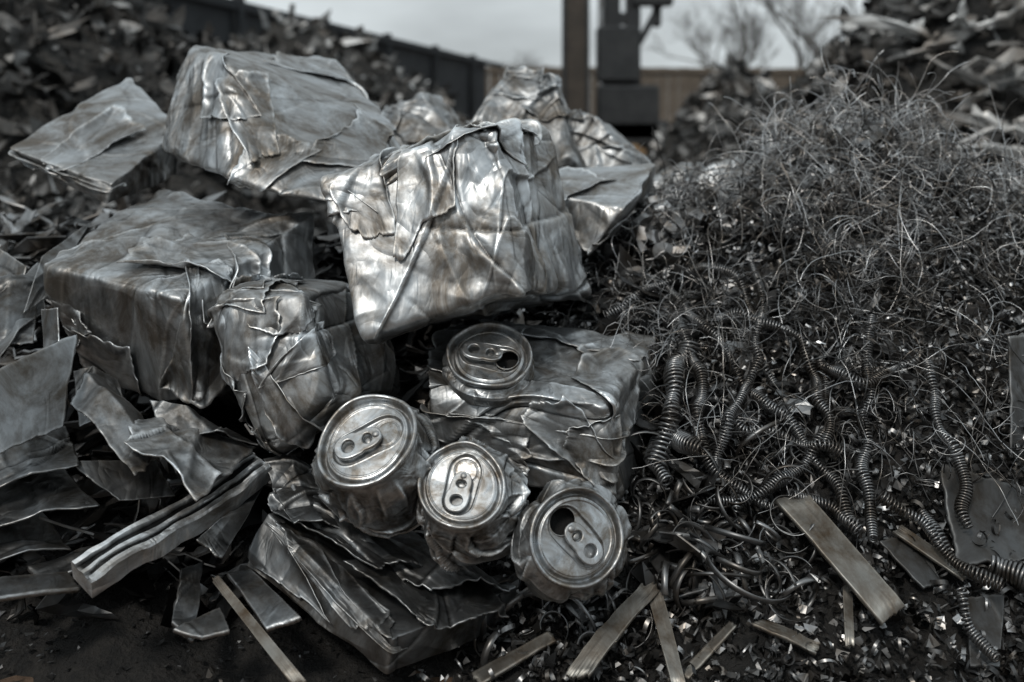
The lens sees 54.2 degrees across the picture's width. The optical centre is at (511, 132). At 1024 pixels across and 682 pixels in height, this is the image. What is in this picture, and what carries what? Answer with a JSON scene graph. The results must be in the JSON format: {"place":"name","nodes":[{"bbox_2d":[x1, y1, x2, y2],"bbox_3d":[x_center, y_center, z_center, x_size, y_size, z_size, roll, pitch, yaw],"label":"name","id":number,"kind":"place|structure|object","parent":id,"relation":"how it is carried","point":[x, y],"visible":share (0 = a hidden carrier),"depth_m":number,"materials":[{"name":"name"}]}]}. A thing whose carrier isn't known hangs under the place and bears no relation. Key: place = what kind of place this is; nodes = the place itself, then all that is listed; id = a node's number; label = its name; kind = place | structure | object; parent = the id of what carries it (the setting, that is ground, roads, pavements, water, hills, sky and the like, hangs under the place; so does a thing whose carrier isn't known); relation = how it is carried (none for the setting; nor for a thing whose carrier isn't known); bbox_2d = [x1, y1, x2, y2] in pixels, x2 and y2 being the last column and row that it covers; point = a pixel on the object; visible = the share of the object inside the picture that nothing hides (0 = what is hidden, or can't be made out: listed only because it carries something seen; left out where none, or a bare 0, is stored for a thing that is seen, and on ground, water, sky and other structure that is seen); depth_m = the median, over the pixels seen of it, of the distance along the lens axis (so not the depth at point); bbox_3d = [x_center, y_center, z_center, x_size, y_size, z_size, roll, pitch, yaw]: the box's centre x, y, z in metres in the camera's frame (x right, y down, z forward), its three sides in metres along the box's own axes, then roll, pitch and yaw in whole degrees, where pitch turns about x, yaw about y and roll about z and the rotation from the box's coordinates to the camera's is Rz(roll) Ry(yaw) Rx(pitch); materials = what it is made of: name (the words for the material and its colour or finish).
{"place":"outdoors","nodes":[
{"label":"outdoors","id":0,"kind":"place"},
{"bbox_2d":[0,675,452,681],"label":"ground","id":1,"kind":"structure","parent":0,"point":[30,679],"depth_m":1.28,"materials":[{"name":"soil"}]},
{"bbox_2d":[0,175,239,225],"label":"scrap heap","id":2,"kind":"object","parent":1,"relation":"on","point":[72,206],"visible":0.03,"depth_m":3.61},
{"bbox_2d":[0,0,331,237],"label":"scrap heap","id":3,"kind":"object","parent":1,"relation":"on","point":[58,58],"visible":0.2,"depth_m":4.55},
{"bbox_2d":[177,0,231,42],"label":"panel","id":4,"kind":"object","parent":1,"relation":"on","point":[199,15],"depth_m":12.87,"materials":[{"name":"metal"}]},
{"bbox_2d":[232,0,244,42],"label":"post","id":5,"kind":"object","parent":1,"relation":"on","point":[238,22],"depth_m":13.44,"materials":[{"name":"metal"}]},
{"bbox_2d":[194,0,503,68],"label":"top rail","id":6,"kind":"object","parent":5,"relation":"attached to","point":[249,7],"visible":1,"depth_m":16.89,"materials":[{"name":"metal"}]},
{"bbox_2d":[212,576,306,681],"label":"sheet metal scrap","id":7,"kind":"object","parent":1,"relation":"on","point":[286,667],"visible":1,"depth_m":1.19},
{"bbox_2d":[173,607,229,639],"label":"sheet metal scrap","id":8,"kind":"object","parent":7,"relation":"on","point":[210,624],"visible":1,"depth_m":1.20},
{"bbox_2d":[171,562,202,643],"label":"sheet metal scrap","id":9,"kind":"object","parent":8,"relation":"on","point":[186,605],"visible":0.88,"depth_m":1.26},
{"bbox_2d":[0,529,586,681],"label":"metal flakes","id":10,"kind":"object","parent":1,"relation":"on","point":[213,667],"visible":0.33,"depth_m":1.30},
{"bbox_2d":[210,4,470,145],"bbox_3d":[-2.403,-0.161,10.000,8.421,2.248,7.107,0,0,0],"label":"scrap heap","id":11,"kind":"object","parent":1,"relation":"on","point":[377,78],"visible":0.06,"depth_m":9.69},
{"bbox_2d":[0,201,744,645],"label":"scrap metal pieces","id":12,"kind":"object","parent":1,"relation":"on","point":[142,587],"visible":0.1,"depth_m":1.47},
{"bbox_2d":[27,546,93,574],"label":"sheet metal scrap","id":13,"kind":"object","parent":12,"relation":"on","point":[61,564],"visible":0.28,"depth_m":1.31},
{"bbox_2d":[0,512,71,560],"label":"sheet metal scrap","id":14,"kind":"object","parent":13,"relation":"on","point":[34,533],"visible":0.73,"depth_m":1.33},
{"bbox_2d":[0,469,99,526],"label":"sheet metal scrap","id":15,"kind":"object","parent":14,"relation":"on","point":[27,497],"visible":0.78,"depth_m":1.34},
{"bbox_2d":[67,460,175,500],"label":"sheet metal scrap","id":16,"kind":"object","parent":15,"relation":"on","point":[118,480],"visible":0.92,"depth_m":1.38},
{"bbox_2d":[43,189,315,408],"bbox_3d":[-0.557,0.256,1.676,0.421,0.297,0.339,0,0,28],"label":"crushed metal bale","id":17,"kind":"object","parent":12,"relation":"on","point":[134,292],"visible":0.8,"depth_m":1.55,"materials":[{"name":"metal"}]},
{"bbox_2d":[0,262,44,356],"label":"sheet metal scrap","id":18,"kind":"object","parent":17,"relation":"on","point":[6,341],"visible":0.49,"depth_m":1.54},
{"bbox_2d":[0,274,36,345],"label":"sheet metal scrap","id":19,"kind":"object","parent":18,"relation":"on","point":[14,291],"visible":0.89,"depth_m":1.57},
{"bbox_2d":[0,249,26,275],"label":"sheet metal scrap","id":20,"kind":"object","parent":19,"relation":"on","point":[9,264],"visible":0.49,"depth_m":1.66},
{"bbox_2d":[23,223,89,312],"bbox_3d":[-0.759,0.221,1.675,0.037,0.119,0.251,0,0,0],"label":"sheet metal scrap","id":21,"kind":"object","parent":18,"relation":"on","point":[37,294],"visible":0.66,"depth_m":1.63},
{"bbox_2d":[41,308,59,347],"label":"sheet metal scrap","id":22,"kind":"object","parent":17,"relation":"on","point":[50,326],"visible":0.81,"depth_m":1.51,"materials":[{"name":"metal"}]},
{"bbox_2d":[8,78,180,202],"bbox_3d":[-0.796,0.002,2.050,0.278,0.251,0.450,0,0,15],"label":"crushed metal bale","id":23,"kind":"object","parent":17,"relation":"on","point":[105,146],"visible":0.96,"depth_m":1.95,"materials":[{"name":"metal"}]},
{"bbox_2d":[162,45,400,202],"bbox_3d":[-0.427,-0.027,1.995,0.466,0.306,0.666,0,0,0],"label":"crushed metal bale","id":24,"kind":"object","parent":17,"relation":"on","point":[282,124],"visible":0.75,"depth_m":1.79,"materials":[{"name":"metal"}]},
{"bbox_2d":[208,270,399,455],"bbox_3d":[-0.306,0.340,1.523,0.226,0.256,0.348,0,0,15],"label":"crushed metal bale","id":25,"kind":"object","parent":12,"relation":"on","point":[302,361],"visible":0.95,"depth_m":1.39,"materials":[{"name":"metal"}]},
{"bbox_2d":[150,400,259,445],"bbox_3d":[-0.434,0.408,1.400,0.162,0.060,0.046,0,0,0],"label":"sheet metal scrap","id":26,"kind":"object","parent":25,"relation":"on","point":[180,416],"visible":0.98,"depth_m":1.40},
{"bbox_2d":[316,531,509,592],"bbox_3d":[-0.133,0.564,1.331,0.217,0.086,0.154,0,0,38],"label":"sheet metal scrap","id":27,"kind":"object","parent":12,"relation":"on","point":[430,574],"visible":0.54,"depth_m":1.30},
{"bbox_2d":[267,480,422,569],"bbox_3d":[-0.227,0.521,1.333,0.222,0.086,0.068,0,0,32],"label":"sheet metal scrap","id":28,"kind":"object","parent":27,"relation":"on","point":[377,552],"visible":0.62,"depth_m":1.31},
{"bbox_2d":[263,453,339,528],"bbox_3d":[-0.282,0.487,1.357,0.069,0.074,0.139,0,0,-33],"label":"sheet metal scrap","id":29,"kind":"object","parent":28,"relation":"on","point":[298,503],"visible":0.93,"depth_m":1.37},
{"bbox_2d":[310,394,439,538],"bbox_3d":[-0.173,0.438,1.307,0.174,0.158,0.162,-23,40,-9],"label":"crushed drink can","id":30,"kind":"object","parent":28,"relation":"on","point":[370,465],"visible":0.96,"depth_m":1.25,"materials":[{"name":"metal"}]},
{"bbox_2d":[416,436,529,571],"bbox_3d":[-0.054,0.469,1.270,0.153,0.160,0.115,7,-43,14],"label":"crushed drink can","id":31,"kind":"object","parent":27,"relation":"on","point":[472,500],"visible":0.95,"depth_m":1.24,"materials":[{"name":"metal"}]},
{"bbox_2d":[343,557,508,629],"bbox_3d":[-0.103,0.581,1.277,0.188,0.072,0.124,0,0,-34],"label":"sheet metal scrap","id":32,"kind":"object","parent":12,"relation":"on","point":[442,609],"visible":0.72,"depth_m":1.26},
{"bbox_2d":[465,65,585,168],"bbox_3d":[0.022,-0.037,2.395,0.319,0.260,0.412,0,0,0],"label":"crushed metal bale","id":33,"kind":"object","parent":12,"relation":"on","point":[522,93],"visible":0.69,"depth_m":2.28,"materials":[{"name":"metal"}]},
{"bbox_2d":[566,109,650,167],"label":"crushed metal bale","id":34,"kind":"object","parent":33,"relation":"on","point":[599,142],"visible":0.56,"depth_m":2.33,"materials":[{"name":"metal"}]},
{"bbox_2d":[420,319,658,504],"bbox_3d":[0.043,0.421,1.542,0.376,0.216,0.307,0,0,7],"label":"crushed metal bale","id":35,"kind":"object","parent":12,"relation":"on","point":[570,412],"visible":0.73,"depth_m":1.41,"materials":[{"name":"metal"}]},
{"bbox_2d":[320,118,591,343],"bbox_3d":[-0.079,0.153,1.600,0.359,0.356,0.437,0,0,15],"label":"crushed metal bale","id":36,"kind":"object","parent":35,"relation":"on","point":[473,220],"visible":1,"depth_m":1.47,"materials":[{"name":"metal"}]},
{"bbox_2d":[442,322,534,407],"bbox_3d":[-0.035,0.336,1.459,0.138,0.047,0.146,7,32,13],"label":"crushed drink can","id":37,"kind":"object","parent":35,"relation":"on","point":[477,357],"visible":0.99,"depth_m":1.44,"materials":[{"name":"metal"}]},
{"bbox_2d":[559,163,654,254],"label":"crushed metal bale","id":38,"kind":"object","parent":12,"relation":"on","point":[600,202],"visible":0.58,"depth_m":1.87,"materials":[{"name":"metal"}]},
{"bbox_3d":[-0.713,0.491,1.401,0.060,0.050,0.205,0,0,0],"label":"aluminium channel beam","id":39,"kind":"object","parent":12,"relation":"on","visible":0},
{"bbox_2d":[0,426,78,487],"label":"sheet metal scrap","id":40,"kind":"object","parent":39,"relation":"on","point":[53,451],"visible":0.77,"depth_m":1.36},
{"bbox_2d":[0,335,77,453],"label":"sheet metal scrap","id":41,"kind":"object","parent":40,"relation":"on","point":[33,391],"visible":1,"depth_m":1.36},
{"bbox_2d":[392,45,408,76],"bbox_3d":[-2.284,-0.550,19.171,0.160,2.487,1.285,0,0,15],"label":"panel","id":42,"kind":"object","parent":1,"relation":"on","point":[402,56],"depth_m":19.44,"materials":[{"name":"metal"}]},
{"bbox_2d":[409,49,431,87],"bbox_3d":[-1.937,-0.550,20.423,0.160,2.479,1.285,0,0,15],"label":"panel","id":43,"kind":"object","parent":1,"relation":"on","point":[420,61],"depth_m":20.44,"materials":[{"name":"metal"}]},
{"bbox_2d":[439,49,451,106],"bbox_3d":[-1.591,-0.550,21.676,0.160,2.529,1.285,0,0,15],"label":"panel","id":44,"kind":"object","parent":1,"relation":"on","point":[445,71],"visible":0.14,"depth_m":21.87,"materials":[{"name":"metal"}]},
{"bbox_2d":[452,58,468,118],"bbox_3d":[-1.256,-0.550,22.933,0.160,2.508,1.285,0,0,15],"label":"panel","id":45,"kind":"object","parent":1,"relation":"on","point":[460,76],"visible":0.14,"depth_m":22.98,"materials":[{"name":"metal"}]},
{"bbox_2d":[470,55,475,119],"bbox_3d":[-0.920,-0.550,23.514,0.120,2.580,0.120,0,0,15],"label":"post","id":46,"kind":"object","parent":1,"relation":"on","point":[472,89],"visible":0.64,"depth_m":23.45,"materials":[{"name":"metal"}]},
{"bbox_2d":[469,62,485,118],"bbox_3d":[-0.901,-0.550,24.183,0.160,2.490,1.285,0,0,15],"label":"panel","id":47,"kind":"object","parent":1,"relation":"on","point":[480,83],"visible":0.14,"depth_m":24.29,"materials":[{"name":"metal"}]},
{"bbox_2d":[0,152,1023,681],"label":"scrap mound","id":48,"kind":"object","parent":1,"relation":"on","point":[106,650],"visible":0.07,"depth_m":1.34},
{"bbox_2d":[0,572,80,601],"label":"sheet metal scrap","id":49,"kind":"object","parent":48,"relation":"on","point":[16,587],"visible":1,"depth_m":1.25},
{"bbox_2d":[0,191,227,366],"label":"scrap metal strips","id":50,"kind":"object","parent":48,"relation":"on","point":[32,245],"visible":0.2,"depth_m":2.07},
{"bbox_2d":[0,199,471,584],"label":"scrap metal strips","id":51,"kind":"object","parent":48,"relation":"on","point":[91,489],"visible":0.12,"depth_m":1.61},
{"bbox_2d":[381,92,464,144],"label":"crushed metal bale","id":52,"kind":"object","parent":48,"relation":"on","point":[418,117],"visible":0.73,"depth_m":2.47,"materials":[{"name":"metal"}]},
{"bbox_2d":[473,419,818,666],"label":"metal ribbon turnings","id":53,"kind":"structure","parent":48,"relation":"on","point":[684,568],"depth_m":1.34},
{"bbox_2d":[643,340,700,469],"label":"metal coil spring","id":54,"kind":"object","parent":48,"relation":"on","point":[680,366],"visible":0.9,"depth_m":1.52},
{"bbox_2d":[652,162,694,198],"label":"crushed metal bale","id":55,"kind":"object","parent":48,"relation":"on","point":[660,175],"visible":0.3,"depth_m":2.39,"materials":[{"name":"metal"}]},
{"bbox_2d":[645,425,705,490],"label":"metal coil spring","id":56,"kind":"object","parent":48,"relation":"on","point":[661,473],"visible":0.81,"depth_m":1.45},
{"bbox_2d":[604,262,766,332],"bbox_3d":[0.304,0.276,1.719,0.280,0.099,0.111,0,0,23],"label":"metal coil spring","id":57,"kind":"object","parent":48,"relation":"on","point":[640,293],"visible":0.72,"depth_m":1.73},
{"bbox_2d":[673,316,708,444],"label":"metal coil spring","id":58,"kind":"object","parent":48,"relation":"on","point":[702,389],"visible":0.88,"depth_m":1.52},
{"bbox_2d":[408,157,1023,681],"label":"metal filings","id":59,"kind":"object","parent":48,"relation":"on","point":[816,625],"visible":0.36,"depth_m":1.41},
{"bbox_2d":[693,154,748,188],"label":"crushed metal bale","id":60,"kind":"object","parent":48,"relation":"on","point":[712,165],"visible":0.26,"depth_m":2.31,"materials":[{"name":"metal"}]},
{"bbox_2d":[419,146,1023,681],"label":"metal shavings","id":61,"kind":"object","parent":48,"relation":"on","point":[793,664],"visible":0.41,"depth_m":1.44},
{"bbox_2d":[71,452,270,597],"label":"aluminium channel beam","id":62,"kind":"structure","parent":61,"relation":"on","point":[107,563],"depth_m":1.27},
{"bbox_2d":[124,417,255,501],"bbox_3d":[-0.444,0.428,1.332,0.161,0.062,0.178,0,0,0],"label":"sheet metal scrap","id":63,"kind":"object","parent":62,"relation":"on","point":[196,460],"visible":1,"depth_m":1.34,"materials":[{"name":"metal"}]},
{"bbox_2d":[70,371,165,475],"bbox_3d":[-0.550,0.405,1.406,0.231,0.116,0.093,0,0,39],"label":"sheet metal scrap","id":64,"kind":"object","parent":63,"relation":"on","point":[105,408],"visible":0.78,"depth_m":1.38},
{"bbox_2d":[73,366,123,427],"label":"sheet metal scrap","id":65,"kind":"object","parent":64,"relation":"on","point":[112,382],"visible":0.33,"depth_m":1.48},
{"bbox_2d":[196,487,262,558],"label":"sheet metal scrap","id":66,"kind":"object","parent":62,"relation":"on","point":[217,538],"visible":0.97,"depth_m":1.28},
{"bbox_2d":[247,513,516,673],"bbox_3d":[-0.171,0.590,1.345,0.297,0.144,0.228,0,0,35],"label":"bale","id":67,"kind":"object","parent":61,"relation":"on","point":[315,577],"visible":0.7,"depth_m":1.27},
{"bbox_2d":[226,569,301,631],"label":"sheet metal scrap","id":68,"kind":"object","parent":67,"relation":"on","point":[270,607],"visible":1,"depth_m":1.24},
{"bbox_2d":[472,631,556,681],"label":"metal plank","id":69,"kind":"object","parent":61,"relation":"on","point":[503,664],"visible":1,"depth_m":1.25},
{"bbox_2d":[511,478,631,602],"bbox_3d":[0.074,0.511,1.251,0.159,0.144,0.087,-38,-12,-27],"label":"crushed drink can","id":70,"kind":"object","parent":61,"relation":"on","point":[569,540],"visible":1,"depth_m":1.22,"materials":[{"name":"metal"}]},
{"bbox_2d":[566,582,659,679],"bbox_3d":[0.131,0.626,1.261,0.028,0.069,0.168,0,0,45],"label":"metal plank","id":71,"kind":"object","parent":61,"relation":"on","point":[605,638],"visible":1,"depth_m":1.25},
{"bbox_2d":[649,591,684,681],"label":"metal plank","id":72,"kind":"object","parent":61,"relation":"on","point":[665,634],"visible":1,"depth_m":1.25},
{"bbox_2d":[684,620,736,680],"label":"metal plank","id":73,"kind":"object","parent":61,"relation":"on","point":[705,653],"visible":0.98,"depth_m":1.25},
{"bbox_2d":[751,619,820,655],"bbox_3d":[0.344,0.635,1.259,0.083,0.028,0.042,0,0,0],"label":"metal plank","id":74,"kind":"object","parent":61,"relation":"on","point":[779,631],"visible":1,"depth_m":1.26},
{"bbox_2d":[774,495,904,625],"bbox_3d":[0.431,0.557,1.322,0.049,0.110,0.177,0,0,-34],"label":"metal plank","id":75,"kind":"object","parent":61,"relation":"on","point":[861,578],"visible":1,"depth_m":1.31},
{"bbox_2d":[842,585,853,647],"bbox_3d":[0.429,0.615,1.275,0.032,0.048,0.074,0,0,0],"label":"metal plank","id":76,"kind":"object","parent":61,"relation":"on","point":[848,616],"visible":0.99,"depth_m":1.27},
{"bbox_2d":[952,586,1001,662],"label":"metal coil spring","id":77,"kind":"object","parent":61,"relation":"on","point":[980,640],"visible":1,"depth_m":1.24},
{"bbox_2d":[940,464,1023,565],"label":"sheet metal scrap","id":78,"kind":"object","parent":61,"relation":"on","point":[987,498],"visible":0.84,"depth_m":1.38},
{"bbox_2d":[966,594,1003,668],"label":"sheet metal scrap","id":79,"kind":"object","parent":61,"relation":"on","point":[989,622],"visible":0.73,"depth_m":1.27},
{"bbox_2d":[987,555,1023,593],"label":"metal coil spring","id":80,"kind":"object","parent":61,"relation":"on","point":[1011,572],"visible":0.98,"depth_m":1.32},
{"bbox_2d":[691,425,781,512],"bbox_3d":[0.316,0.480,1.426,0.154,0.097,0.041,0,0,41],"label":"metal coil spring","id":81,"kind":"object","parent":48,"relation":"on","point":[766,506],"visible":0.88,"depth_m":1.42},
{"bbox_2d":[710,356,765,512],"bbox_3d":[0.333,0.439,1.489,0.055,0.176,0.216,0,0,23],"label":"metal coil spring","id":82,"kind":"object","parent":48,"relation":"on","point":[732,412],"visible":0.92,"depth_m":1.47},
{"bbox_2d":[581,139,919,459],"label":"scrap metal pieces","id":83,"kind":"object","parent":48,"relation":"on","point":[625,257],"visible":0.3,"depth_m":1.71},
{"bbox_2d":[693,357,833,507],"bbox_3d":[0.394,0.439,1.456,0.301,0.174,0.087,0,0,-38],"label":"metal coil spring","id":84,"kind":"object","parent":48,"relation":"on","point":[797,473],"visible":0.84,"depth_m":1.42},
{"bbox_2d":[748,260,778,388],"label":"metal coil spring","id":85,"kind":"object","parent":48,"relation":"on","point":[761,283],"visible":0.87,"depth_m":1.62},
{"bbox_2d":[632,118,896,258],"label":"scrap metal chunks","id":86,"kind":"object","parent":48,"relation":"on","point":[644,234],"visible":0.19,"depth_m":1.89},
{"bbox_2d":[666,285,862,534],"bbox_3d":[0.378,0.404,1.544,0.044,0.280,0.442,0,0,-27],"label":"metal coil spring","id":87,"kind":"object","parent":48,"relation":"on","point":[832,479],"visible":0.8,"depth_m":1.50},
{"bbox_2d":[716,307,835,449],"bbox_3d":[0.431,0.373,1.573,0.082,0.169,0.272,0,0,-23],"label":"metal coil spring","id":88,"kind":"object","parent":48,"relation":"on","point":[816,377],"visible":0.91,"depth_m":1.56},
{"bbox_2d":[531,46,1023,548],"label":"steel wire tangle","id":89,"kind":"object","parent":48,"relation":"on","point":[918,144],"visible":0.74,"depth_m":1.71,"materials":[{"name":"metal"}]},
{"bbox_2d":[728,416,843,458],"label":"metal coil spring","id":90,"kind":"object","parent":48,"relation":"on","point":[782,435],"visible":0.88,"depth_m":1.46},
{"bbox_2d":[788,489,863,531],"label":"metal coil spring","id":91,"kind":"object","parent":48,"relation":"on","point":[831,509],"visible":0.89,"depth_m":1.38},
{"bbox_2d":[661,108,1023,436],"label":"metal slivers","id":92,"kind":"object","parent":48,"relation":"on","point":[1021,252],"visible":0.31,"depth_m":1.70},
{"bbox_2d":[854,314,878,542],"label":"metal coil spring","id":93,"kind":"object","parent":48,"relation":"on","point":[869,509],"visible":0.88,"depth_m":1.43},
{"bbox_2d":[818,356,918,389],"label":"metal coil spring","id":94,"kind":"object","parent":48,"relation":"on","point":[831,371],"visible":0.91,"depth_m":1.52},
{"bbox_2d":[878,533,939,589],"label":"sheet metal scrap","id":95,"kind":"object","parent":48,"relation":"on","point":[909,560],"visible":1,"depth_m":1.34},
{"bbox_2d":[892,525,965,581],"bbox_3d":[0.561,0.562,1.340,0.088,0.053,0.062,0,0,0],"label":"metal plank","id":96,"kind":"object","parent":48,"relation":"on","point":[919,544],"visible":0.96,"depth_m":1.34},
{"bbox_2d":[875,490,1005,592],"bbox_3d":[0.569,0.540,1.333,0.166,0.097,0.036,0,0,40],"label":"metal coil spring","id":97,"kind":"object","parent":48,"relation":"on","point":[993,583],"visible":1,"depth_m":1.33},
{"bbox_2d":[917,508,980,581],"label":"metal coil spring","id":98,"kind":"object","parent":48,"relation":"on","point":[927,515],"visible":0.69,"depth_m":1.35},
{"bbox_2d":[1007,335,1023,460],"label":"sheet metal scrap","id":99,"kind":"object","parent":48,"relation":"on","point":[1016,370],"visible":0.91,"depth_m":1.49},
{"bbox_2d":[562,0,673,154],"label":"crane mast","id":100,"kind":"object","parent":1,"relation":"on","point":[627,106],"visible":0.61,"depth_m":17.72,"materials":[{"name":"metal"}]},
{"bbox_2d":[486,66,806,126],"bbox_3d":[6.223,-0.525,26.958,15.592,2.530,0.160,0,0,-4],"label":"board fence","id":101,"kind":"object","parent":1,"relation":"on","point":[674,85],"visible":0.06,"depth_m":26.84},
{"bbox_2d":[636,52,783,192],"bbox_3d":[2.253,0.062,10.002,3.366,1.746,5.346,0,0,0],"label":"scrap heap","id":102,"kind":"object","parent":1,"relation":"on","point":[689,135],"visible":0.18,"depth_m":9.56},
{"bbox_2d":[642,0,782,67],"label":"bare tree","id":103,"kind":"object","parent":1,"relation":"on","point":[740,54],"visible":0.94,"depth_m":34.41,"materials":[{"name":"grey plant"}]},
{"bbox_2d":[651,0,779,68],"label":"bare tree","id":104,"kind":"object","parent":1,"relation":"on","point":[756,30],"visible":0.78,"depth_m":38.64,"materials":[{"name":"grey plant"}]},
{"bbox_2d":[760,0,843,68],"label":"bare tree","id":105,"kind":"object","parent":1,"relation":"on","point":[801,62],"visible":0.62,"depth_m":35.61,"materials":[{"name":"grey plant"}]},
{"bbox_2d":[754,0,863,56],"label":"bare tree","id":106,"kind":"object","parent":1,"relation":"on","point":[805,36],"visible":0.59,"depth_m":34.78,"materials":[{"name":"grey plant"}]},
{"bbox_2d":[702,0,1023,167],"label":"scrap heap","id":107,"kind":"object","parent":1,"relation":"on","point":[857,47],"visible":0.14,"depth_m":4.59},
{"bbox_2d":[813,0,1023,184],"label":"long metal strips","id":108,"kind":"object","parent":107,"relation":"on","point":[1011,77],"visible":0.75,"depth_m":4.19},
{"bbox_2d":[932,129,1023,203],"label":"scrap heap","id":109,"kind":"object","parent":1,"relation":"on","point":[997,136],"visible":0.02,"depth_m":3.75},
{"bbox_2d":[245,0,868,89],"label":"sky","id":110,"kind":"structure","parent":0,"point":[490,30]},
{"bbox_2d":[920,358,973,528],"bbox_3d":[0.632,0.443,1.454,0.032,0.189,0.217,0,0,6],"label":"metal coil spring","id":111,"kind":"object","parent":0,"point":[935,412],"visible":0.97,"depth_m":1.42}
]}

